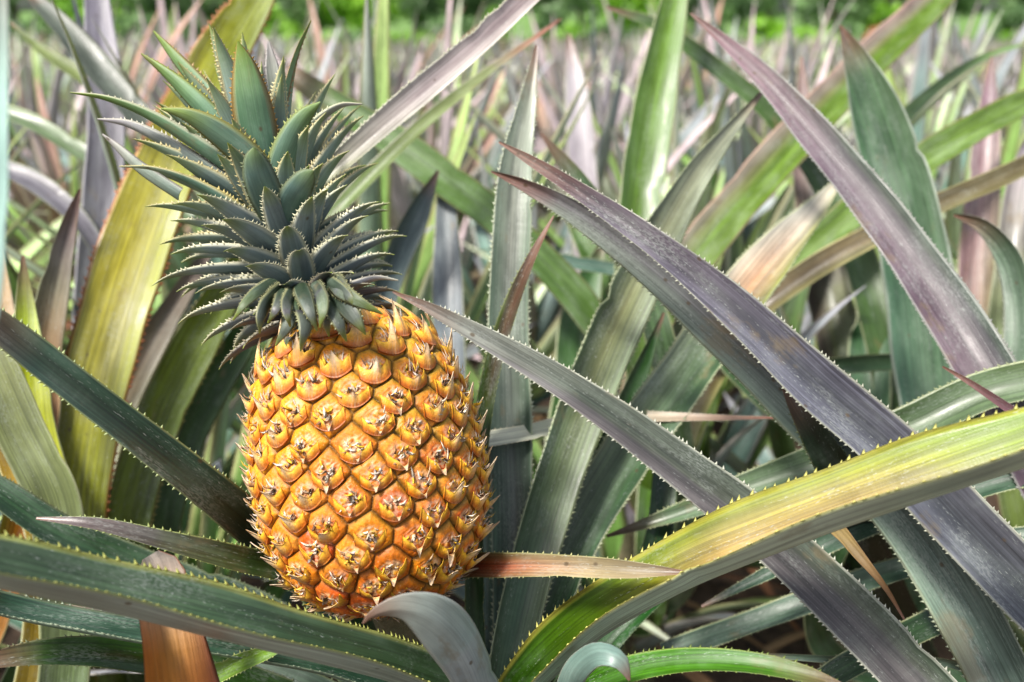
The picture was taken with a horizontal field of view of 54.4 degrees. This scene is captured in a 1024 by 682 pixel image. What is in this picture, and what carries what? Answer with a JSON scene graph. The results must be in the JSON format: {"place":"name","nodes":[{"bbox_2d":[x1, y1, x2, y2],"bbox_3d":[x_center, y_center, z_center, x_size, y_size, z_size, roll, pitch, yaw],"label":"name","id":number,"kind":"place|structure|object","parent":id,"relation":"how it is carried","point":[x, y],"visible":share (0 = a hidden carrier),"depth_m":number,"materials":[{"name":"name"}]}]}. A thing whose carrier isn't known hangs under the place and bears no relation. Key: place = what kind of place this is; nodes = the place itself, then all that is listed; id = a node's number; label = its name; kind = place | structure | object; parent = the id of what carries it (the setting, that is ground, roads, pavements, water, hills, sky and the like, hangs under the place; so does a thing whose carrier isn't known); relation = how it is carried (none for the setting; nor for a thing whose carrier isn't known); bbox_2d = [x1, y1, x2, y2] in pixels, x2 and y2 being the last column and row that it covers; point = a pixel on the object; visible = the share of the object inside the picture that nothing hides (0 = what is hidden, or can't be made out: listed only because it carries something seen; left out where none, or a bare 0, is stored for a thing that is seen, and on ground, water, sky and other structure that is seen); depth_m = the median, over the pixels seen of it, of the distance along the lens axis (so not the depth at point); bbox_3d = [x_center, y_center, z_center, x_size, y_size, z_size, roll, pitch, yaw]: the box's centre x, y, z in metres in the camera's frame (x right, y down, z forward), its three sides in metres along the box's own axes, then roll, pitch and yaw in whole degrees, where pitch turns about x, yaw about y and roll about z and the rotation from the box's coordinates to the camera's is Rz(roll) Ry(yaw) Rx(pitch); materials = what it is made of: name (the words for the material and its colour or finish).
{"place":"outdoors","nodes":[
{"label":"outdoors","id":0,"kind":"place"},
{"bbox_2d":[0,134,954,681],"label":"field soil","id":1,"kind":"structure","parent":0,"point":[704,592],"depth_m":1.37,"materials":[{"name":"brown soil"}]},
{"bbox_2d":[0,0,8,303],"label":"pineapple plant","id":2,"kind":"object","parent":1,"relation":"on","point":[4,109],"visible":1,"depth_m":0.30,"materials":[{"name":"green plant"}]},
{"bbox_2d":[5,113,82,242],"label":"pineapple plant","id":3,"kind":"object","parent":1,"relation":"on","point":[13,228],"visible":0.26,"depth_m":1.44,"materials":[{"name":"green plant"}]},
{"bbox_2d":[9,89,80,279],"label":"pineapple plant","id":4,"kind":"object","parent":1,"relation":"on","point":[31,248],"visible":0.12,"depth_m":1.82,"materials":[{"name":"green plant"}]},
{"bbox_2d":[9,26,82,220],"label":"pineapple plant","id":5,"kind":"object","parent":1,"relation":"on","point":[11,80],"visible":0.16,"depth_m":2.65,"materials":[{"name":"green plant"}]},
{"bbox_2d":[9,25,86,198],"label":"pineapple plant","id":6,"kind":"object","parent":1,"relation":"on","point":[15,129],"visible":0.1,"depth_m":3.31,"materials":[{"name":"green plant"}]},
{"bbox_2d":[5,44,121,289],"bbox_3d":[-1.334,-0.467,2.732,0.712,0.658,0.999,-2,18,-5],"label":"pineapple plant","id":7,"kind":"object","parent":1,"relation":"on","point":[38,154],"visible":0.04,"depth_m":2.73,"materials":[{"name":"green plant"}]},
{"bbox_2d":[0,189,135,681],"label":"pineapple plant","id":8,"kind":"object","parent":1,"relation":"on","point":[32,458],"visible":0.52,"depth_m":0.70,"materials":[{"name":"green plant"}]},
{"bbox_2d":[9,0,138,123],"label":"pineapple plant","id":9,"kind":"object","parent":1,"relation":"on","point":[68,56],"visible":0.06,"depth_m":4.17,"materials":[{"name":"green plant"}]},
{"bbox_2d":[9,32,139,131],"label":"pineapple plant","id":10,"kind":"object","parent":1,"relation":"on","point":[48,76],"visible":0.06,"depth_m":3.97,"materials":[{"name":"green plant"}]},
{"bbox_2d":[11,13,137,127],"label":"pineapple plant","id":11,"kind":"object","parent":1,"relation":"on","point":[23,66],"visible":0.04,"depth_m":3.92,"materials":[{"name":"green plant"}]},
{"bbox_2d":[9,12,143,213],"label":"pineapple plant","id":12,"kind":"object","parent":1,"relation":"on","point":[53,104],"visible":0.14,"depth_m":2.81,"materials":[{"name":"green plant"}]},
{"bbox_2d":[5,0,201,336],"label":"pineapple plant","id":13,"kind":"object","parent":1,"relation":"on","point":[21,237],"visible":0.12,"depth_m":2.19,"materials":[{"name":"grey plant"}]},
{"bbox_2d":[60,3,174,126],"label":"pineapple plant","id":14,"kind":"object","parent":1,"relation":"on","point":[153,91],"depth_m":3.59,"materials":[{"name":"green plant"}]},
{"bbox_2d":[0,0,292,681],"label":"pineapple plant","id":15,"kind":"object","parent":1,"relation":"on","point":[119,344],"visible":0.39,"depth_m":0.86,"materials":[{"name":"yellow plant"}]},
{"bbox_2d":[19,0,291,246],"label":"pineapple plant","id":16,"kind":"object","parent":1,"relation":"on","point":[159,82],"visible":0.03,"depth_m":2.83,"materials":[{"name":"green plant"}]},
{"bbox_2d":[7,28,338,403],"bbox_3d":[-0.551,-0.153,1.657,0.924,0.658,0.857,-12,19,-10],"label":"pineapple plant","id":17,"kind":"object","parent":1,"relation":"on","point":[176,260],"visible":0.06,"depth_m":1.64,"materials":[{"name":"green plant"}]},
{"bbox_2d":[65,3,312,103],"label":"pineapple plant","id":18,"kind":"object","parent":1,"relation":"on","point":[180,47],"visible":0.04,"depth_m":3.34,"materials":[{"name":"green plant"}]},
{"bbox_2d":[33,20,438,233],"bbox_3d":[-0.604,-0.391,2.269,0.860,0.746,0.866,-5,9,-8],"label":"pineapple plant","id":19,"kind":"object","parent":1,"relation":"on","point":[323,68],"visible":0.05,"depth_m":2.29,"materials":[{"name":"green plant"}]},
{"bbox_2d":[175,0,335,81],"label":"pineapple plant","id":20,"kind":"object","parent":1,"relation":"on","point":[205,23],"visible":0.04,"depth_m":3.60,"materials":[{"name":"green plant"}]},
{"bbox_2d":[0,0,539,581],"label":"pineapple plant","id":21,"kind":"object","parent":1,"relation":"on","point":[236,404],"visible":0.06,"depth_m":1.06,"materials":[{"name":"green plant"}]},
{"bbox_2d":[186,2,356,75],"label":"pineapple plant","id":22,"kind":"object","parent":1,"relation":"on","point":[310,61],"visible":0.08,"depth_m":4.14,"materials":[{"name":"green plant"}]},
{"bbox_2d":[262,0,395,76],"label":"pineapple plant","id":23,"kind":"object","parent":1,"relation":"on","point":[303,56],"visible":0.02,"depth_m":4.20,"materials":[{"name":"green plant"}]},
{"bbox_2d":[183,0,476,227],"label":"pineapple plant","id":24,"kind":"object","parent":1,"relation":"on","point":[342,83],"visible":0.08,"depth_m":2.93,"materials":[{"name":"green plant"}]},
{"bbox_2d":[258,21,445,129],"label":"pineapple plant","id":25,"kind":"object","parent":1,"relation":"on","point":[395,75],"visible":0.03,"depth_m":3.77,"materials":[{"name":"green plant"}]},
{"bbox_2d":[6,0,733,639],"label":"pineapple plant","id":26,"kind":"object","parent":1,"relation":"on","point":[374,86],"visible":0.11,"depth_m":1.18,"materials":[{"name":"green plant"}]},
{"bbox_2d":[293,0,495,184],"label":"pineapple plant","id":27,"kind":"object","parent":1,"relation":"on","point":[411,59],"depth_m":2.98,"materials":[{"name":"green plant"}]},
{"bbox_2d":[273,7,549,231],"bbox_3d":[-0.299,-0.488,2.672,0.924,0.780,0.881,19,13,-19],"label":"pineapple plant","id":28,"kind":"object","parent":1,"relation":"on","point":[412,74],"visible":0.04,"depth_m":2.72,"materials":[{"name":"green plant"}]},
{"bbox_2d":[29,248,805,681],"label":"leaf litter","id":29,"kind":"object","parent":1,"relation":"on","point":[767,648],"depth_m":1.33,"materials":[{"name":"brown plant"}]},
{"bbox_2d":[262,0,613,359],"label":"pineapple plant","id":30,"kind":"object","parent":1,"relation":"on","point":[401,198],"visible":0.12,"depth_m":1.93,"materials":[{"name":"green plant"}]},
{"bbox_2d":[354,0,533,219],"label":"pineapple plant","id":31,"kind":"object","parent":1,"relation":"on","point":[465,75],"visible":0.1,"depth_m":3.33,"materials":[{"name":"green plant"}]},
{"bbox_2d":[359,27,557,159],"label":"pineapple plant","id":32,"kind":"object","parent":1,"relation":"on","point":[456,106],"visible":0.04,"depth_m":3.41,"materials":[{"name":"green plant"}]},
{"bbox_2d":[326,0,624,278],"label":"pineapple plant","id":33,"kind":"object","parent":1,"relation":"on","point":[470,161],"visible":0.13,"depth_m":2.41,"materials":[{"name":"green plant"}]},
{"bbox_2d":[419,24,602,171],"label":"pineapple plant","id":34,"kind":"object","parent":1,"relation":"on","point":[505,98],"visible":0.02,"depth_m":4.27,"materials":[{"name":"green plant"}]},
{"bbox_2d":[0,45,1023,681],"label":"pineapple plant","id":35,"kind":"object","parent":1,"relation":"on","point":[530,611],"visible":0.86,"depth_m":0.52,"materials":[{"name":"green plant"}]},
{"bbox_2d":[70,20,499,645],"bbox_3d":[-0.117,0.125,0.623,0.262,0.620,0.162,15,24,39],"label":"pineapple","id":36,"kind":"object","parent":35,"relation":"attached to","point":[368,470],"visible":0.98,"depth_m":0.53,"materials":[{"name":"orange plant"}]},
{"bbox_2d":[491,15,623,150],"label":"pineapple plant","id":37,"kind":"object","parent":1,"relation":"on","point":[530,50],"visible":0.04,"depth_m":4.03,"materials":[{"name":"green plant"}]},
{"bbox_2d":[475,10,647,164],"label":"pineapple plant","id":38,"kind":"object","parent":1,"relation":"on","point":[546,73],"visible":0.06,"depth_m":3.66,"materials":[{"name":"grey plant"}]},
{"bbox_2d":[439,17,690,223],"bbox_3d":[0.169,-0.733,3.406,0.884,0.670,0.960,2,6,17],"label":"pineapple plant","id":39,"kind":"object","parent":1,"relation":"on","point":[543,122],"visible":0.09,"depth_m":3.33,"materials":[{"name":"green plant"}]},
{"bbox_2d":[285,0,865,681],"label":"pineapple plant","id":40,"kind":"object","parent":1,"relation":"on","point":[579,280],"visible":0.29,"depth_m":0.99,"materials":[{"name":"green plant"}]},
{"bbox_2d":[456,3,712,231],"bbox_3d":[0.198,-0.645,3.037,0.886,0.730,0.751,-15,24,-39],"label":"pineapple plant","id":41,"kind":"object","parent":1,"relation":"on","point":[606,97],"visible":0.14,"depth_m":2.98,"materials":[{"name":"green plant"}]},
{"bbox_2d":[403,42,789,414],"bbox_3d":[0.025,-0.166,1.723,0.828,0.669,0.988,16,24,39],"label":"pineapple plant","id":42,"kind":"object","parent":1,"relation":"on","point":[545,310],"visible":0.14,"depth_m":1.70,"materials":[{"name":"green plant"}]},
{"bbox_2d":[484,0,760,245],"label":"pineapple plant","id":43,"kind":"object","parent":1,"relation":"on","point":[685,72],"visible":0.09,"depth_m":2.45,"materials":[{"name":"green plant"}]},
{"bbox_2d":[419,33,855,397],"bbox_3d":[0.310,-0.176,1.716,0.903,0.686,0.824,5,19,15],"label":"pineapple plant","id":44,"kind":"object","parent":1,"relation":"on","point":[616,166],"visible":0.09,"depth_m":1.70,"materials":[{"name":"green plant"}]},
{"bbox_2d":[588,0,748,149],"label":"pineapple plant","id":45,"kind":"object","parent":1,"relation":"on","point":[620,53],"visible":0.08,"depth_m":4.03,"materials":[{"name":"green plant"}]},
{"bbox_2d":[538,0,810,166],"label":"pineapple plant","id":46,"kind":"object","parent":1,"relation":"on","point":[693,105],"visible":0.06,"depth_m":3.20,"materials":[{"name":"green plant"}]},
{"bbox_2d":[556,0,854,210],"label":"pineapple plant","id":47,"kind":"object","parent":1,"relation":"on","point":[685,157],"visible":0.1,"depth_m":2.49,"materials":[{"name":"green plant"}]},
{"bbox_2d":[392,141,1023,681],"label":"pineapple plant","id":48,"kind":"object","parent":1,"relation":"on","point":[958,559],"visible":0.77,"depth_m":0.57,"materials":[{"name":"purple plant"}]},
{"bbox_2d":[595,0,852,158],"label":"pineapple plant","id":49,"kind":"object","parent":1,"relation":"on","point":[754,125],"visible":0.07,"depth_m":2.67,"materials":[{"name":"green plant"}]},
{"bbox_2d":[624,3,830,124],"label":"pineapple plant","id":50,"kind":"object","parent":1,"relation":"on","point":[727,57],"visible":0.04,"depth_m":3.75,"materials":[{"name":"green plant"}]},
{"bbox_2d":[686,13,837,113],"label":"pineapple plant","id":51,"kind":"object","parent":1,"relation":"on","point":[811,86],"visible":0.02,"depth_m":3.75,"materials":[{"name":"green plant"}]},
{"bbox_2d":[687,0,838,86],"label":"pineapple plant","id":52,"kind":"object","parent":1,"relation":"on","point":[785,33],"visible":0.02,"depth_m":4.10,"materials":[{"name":"green plant"}]},
{"bbox_2d":[600,0,989,310],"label":"pineapple plant","id":53,"kind":"object","parent":1,"relation":"on","point":[739,153],"visible":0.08,"depth_m":1.84,"materials":[{"name":"green plant"}]},
{"bbox_2d":[607,0,1023,654],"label":"pineapple plant","id":54,"kind":"object","parent":1,"relation":"on","point":[879,342],"visible":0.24,"depth_m":1.02,"materials":[{"name":"green plant"}]},
{"bbox_2d":[690,12,1023,681],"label":"pineapple plant","id":55,"kind":"object","parent":1,"relation":"on","point":[971,312],"visible":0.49,"depth_m":0.76,"materials":[{"name":"purple plant"}]},
{"bbox_2d":[695,8,1023,408],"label":"pineapple plant","id":56,"kind":"object","parent":1,"relation":"on","point":[920,78],"visible":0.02,"depth_m":2.04,"materials":[{"name":"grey plant"}]},
{"bbox_2d":[795,3,956,146],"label":"pineapple plant","id":57,"kind":"object","parent":1,"relation":"on","point":[848,123],"visible":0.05,"depth_m":3.51,"materials":[{"name":"green plant"}]},
{"bbox_2d":[795,47,959,150],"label":"pineapple plant","id":58,"kind":"object","parent":1,"relation":"on","point":[935,109],"visible":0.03,"depth_m":3.16,"materials":[{"name":"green plant"}]},
{"bbox_2d":[748,26,1023,312],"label":"pineapple plant","id":59,"kind":"object","parent":1,"relation":"on","point":[1011,145],"visible":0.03,"depth_m":1.54,"materials":[{"name":"green plant"}]},
{"bbox_2d":[807,16,967,104],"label":"pineapple plant","id":60,"kind":"object","parent":1,"relation":"on","point":[908,71],"visible":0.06,"depth_m":4.13,"materials":[{"name":"green plant"}]},
{"bbox_2d":[827,2,1021,108],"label":"pineapple plant","id":61,"kind":"object","parent":1,"relation":"on","point":[904,93],"visible":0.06,"depth_m":3.34,"materials":[{"name":"green plant"}]},
{"bbox_2d":[894,7,1014,130],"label":"pineapple plant","id":62,"kind":"object","parent":1,"relation":"on","point":[979,39],"visible":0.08,"depth_m":3.63,"materials":[{"name":"green plant"}]},
{"bbox_2d":[892,12,1019,98],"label":"pineapple plant","id":63,"kind":"object","parent":1,"relation":"on","point":[1012,79],"visible":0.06,"depth_m":3.97,"materials":[{"name":"green plant"}]},
{"bbox_2d":[903,24,1023,183],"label":"pineapple plant","id":64,"kind":"object","parent":1,"relation":"on","point":[974,80],"visible":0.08,"depth_m":2.12,"materials":[{"name":"grey plant"}]},
{"bbox_2d":[907,0,1023,135],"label":"pineapple plant","id":65,"kind":"object","parent":1,"relation":"on","point":[937,60],"visible":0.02,"depth_m":2.36,"materials":[{"name":"green plant"}]},
{"bbox_2d":[933,33,1003,257],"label":"pineapple plant","id":66,"kind":"object","parent":1,"relation":"on","point":[953,249],"visible":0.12,"depth_m":1.62,"materials":[{"name":"green plant"}]},
{"bbox_2d":[10,0,999,11],"label":"sky","id":67,"kind":"structure","parent":0,"point":[24,4],"materials":[{"name":"white"}]},
{"bbox_2d":[11,12,1018,62],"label":"grass verge","id":68,"kind":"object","parent":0,"point":[527,27],"depth_m":55.37,"materials":[{"name":"green plant"}]},
{"bbox_2d":[9,18,46,49],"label":"bush","id":69,"kind":"object","parent":68,"relation":"on","point":[25,23],"visible":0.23,"depth_m":16.79,"materials":[{"name":"green plant"}]},
{"bbox_2d":[31,0,77,40],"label":"bush","id":70,"kind":"object","parent":68,"relation":"on","point":[40,18],"visible":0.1,"depth_m":21.59,"materials":[{"name":"green plant"}]},
{"bbox_2d":[56,0,140,30],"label":"bush","id":71,"kind":"object","parent":68,"relation":"on","point":[61,4],"visible":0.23,"depth_m":19.87,"materials":[{"name":"green plant"}]},
{"bbox_2d":[114,13,155,44],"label":"bush","id":72,"kind":"object","parent":68,"relation":"on","point":[127,21],"visible":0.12,"depth_m":18.19,"materials":[{"name":"green plant"}]},
{"bbox_2d":[127,12,168,44],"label":"bush","id":73,"kind":"object","parent":68,"relation":"on","point":[148,19],"visible":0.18,"depth_m":16.75,"materials":[{"name":"green plant"}]},
{"bbox_2d":[122,0,217,22],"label":"bush","id":74,"kind":"object","parent":68,"relation":"on","point":[146,7],"visible":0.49,"depth_m":20.25,"materials":[{"name":"green plant"}]},
{"bbox_2d":[158,18,203,46],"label":"bush","id":75,"kind":"object","parent":68,"relation":"on","point":[187,28],"visible":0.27,"depth_m":16.21,"materials":[{"name":"green plant"}]},
{"bbox_2d":[196,0,228,21],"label":"bush","id":76,"kind":"object","parent":68,"relation":"on","point":[213,12],"visible":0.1,"depth_m":21.18,"materials":[{"name":"green plant"}]},
{"bbox_2d":[262,4,300,47],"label":"bush","id":77,"kind":"object","parent":68,"relation":"on","point":[284,26],"visible":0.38,"depth_m":16.25,"materials":[{"name":"green plant"}]},
{"bbox_2d":[273,0,335,32],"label":"bush","id":78,"kind":"object","parent":68,"relation":"on","point":[289,8],"visible":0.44,"depth_m":19.49,"materials":[{"name":"green plant"}]},
{"bbox_2d":[306,0,411,31],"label":"bush","id":79,"kind":"object","parent":68,"relation":"on","point":[349,13],"visible":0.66,"depth_m":19.48,"materials":[{"name":"green plant"}]},
{"bbox_2d":[372,26,439,52],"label":"bush","id":80,"kind":"object","parent":68,"relation":"on","point":[396,37],"visible":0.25,"depth_m":16.63,"materials":[{"name":"green plant"}]},
{"bbox_2d":[398,0,466,34],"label":"bush","id":81,"kind":"object","parent":68,"relation":"on","point":[428,12],"visible":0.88,"depth_m":19.25,"materials":[{"name":"green plant"}]},
{"bbox_2d":[430,11,481,44],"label":"bush","id":82,"kind":"object","parent":68,"relation":"on","point":[467,24],"visible":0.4,"depth_m":16.64,"materials":[{"name":"green plant"}]},
{"bbox_2d":[452,0,502,20],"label":"bush","id":83,"kind":"object","parent":68,"relation":"on","point":[471,8],"visible":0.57,"depth_m":20.35,"materials":[{"name":"green plant"}]},
{"bbox_2d":[532,1,568,48],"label":"bush","id":84,"kind":"object","parent":68,"relation":"on","point":[544,16],"visible":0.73,"depth_m":18.67,"materials":[{"name":"green plant"}]},
{"bbox_2d":[527,0,589,50],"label":"bush","id":85,"kind":"object","parent":68,"relation":"on","point":[565,4],"visible":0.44,"depth_m":19.80,"materials":[{"name":"green plant"}]},
{"bbox_2d":[549,22,591,50],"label":"bush","id":86,"kind":"object","parent":68,"relation":"on","point":[569,28],"visible":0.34,"depth_m":18.47,"materials":[{"name":"green plant"}]},
{"bbox_2d":[567,0,605,27],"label":"tree","id":87,"kind":"object","parent":68,"relation":"on","point":[588,8],"visible":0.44,"depth_m":28.06,"materials":[{"name":"green plant"}]},
{"bbox_2d":[585,20,635,52],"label":"bush","id":88,"kind":"object","parent":68,"relation":"on","point":[598,30],"visible":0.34,"depth_m":17.81,"materials":[{"name":"green plant"}]},
{"bbox_2d":[593,0,660,38],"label":"bush","id":89,"kind":"object","parent":68,"relation":"on","point":[640,6],"visible":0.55,"depth_m":19.10,"materials":[{"name":"green plant"}]},
{"bbox_2d":[686,0,749,29],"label":"bush","id":90,"kind":"object","parent":68,"relation":"on","point":[730,5],"visible":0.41,"depth_m":19.51,"materials":[{"name":"green plant"}]},
{"bbox_2d":[723,0,782,42],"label":"bush","id":91,"kind":"object","parent":68,"relation":"on","point":[762,7],"visible":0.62,"depth_m":20.80,"materials":[{"name":"green plant"}]},
{"bbox_2d":[740,14,785,48],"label":"bush","id":92,"kind":"object","parent":68,"relation":"on","point":[764,25],"visible":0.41,"depth_m":17.78,"materials":[{"name":"green plant"}]},
{"bbox_2d":[767,0,802,22],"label":"tree","id":93,"kind":"object","parent":68,"relation":"on","point":[780,11],"visible":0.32,"depth_m":27.49,"materials":[{"name":"green plant"}]},
{"bbox_2d":[761,23,839,55],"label":"bush","id":94,"kind":"object","parent":68,"relation":"on","point":[800,31],"visible":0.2,"depth_m":17.17,"materials":[{"name":"green plant"}]},
{"bbox_2d":[790,0,878,28],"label":"bush","id":95,"kind":"object","parent":68,"relation":"on","point":[860,8],"visible":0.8,"depth_m":20.04,"materials":[{"name":"green plant"}]},
{"bbox_2d":[825,20,867,52],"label":"bush","id":96,"kind":"object","parent":68,"relation":"on","point":[854,30],"visible":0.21,"depth_m":18.39,"materials":[{"name":"green plant"}]},
{"bbox_2d":[818,0,901,30],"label":"bush","id":97,"kind":"object","parent":68,"relation":"on","point":[883,10],"visible":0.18,"depth_m":21.31,"materials":[{"name":"green plant"}]},
{"bbox_2d":[938,0,992,23],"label":"bush","id":98,"kind":"object","parent":68,"relation":"on","point":[965,8],"visible":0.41,"depth_m":20.52,"materials":[{"name":"green plant"}]},
{"bbox_2d":[986,2,1023,45],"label":"bush","id":99,"kind":"object","parent":68,"relation":"on","point":[1011,17],"visible":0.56,"depth_m":18.51,"materials":[{"name":"green plant"}]},
{"bbox_2d":[989,0,1023,23],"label":"bush","id":100,"kind":"object","parent":68,"relation":"on","point":[1003,4],"visible":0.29,"depth_m":19.93,"materials":[{"name":"green plant"}]},
{"label":"ground","id":101,"kind":"structure","parent":0,"visible":0},
{"bbox_2d":[9,26,1023,90],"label":"pineapple field","id":102,"kind":"structure","parent":101,"relation":"on","point":[766,47],"depth_m":12.35,"materials":[{"name":"green plant"}]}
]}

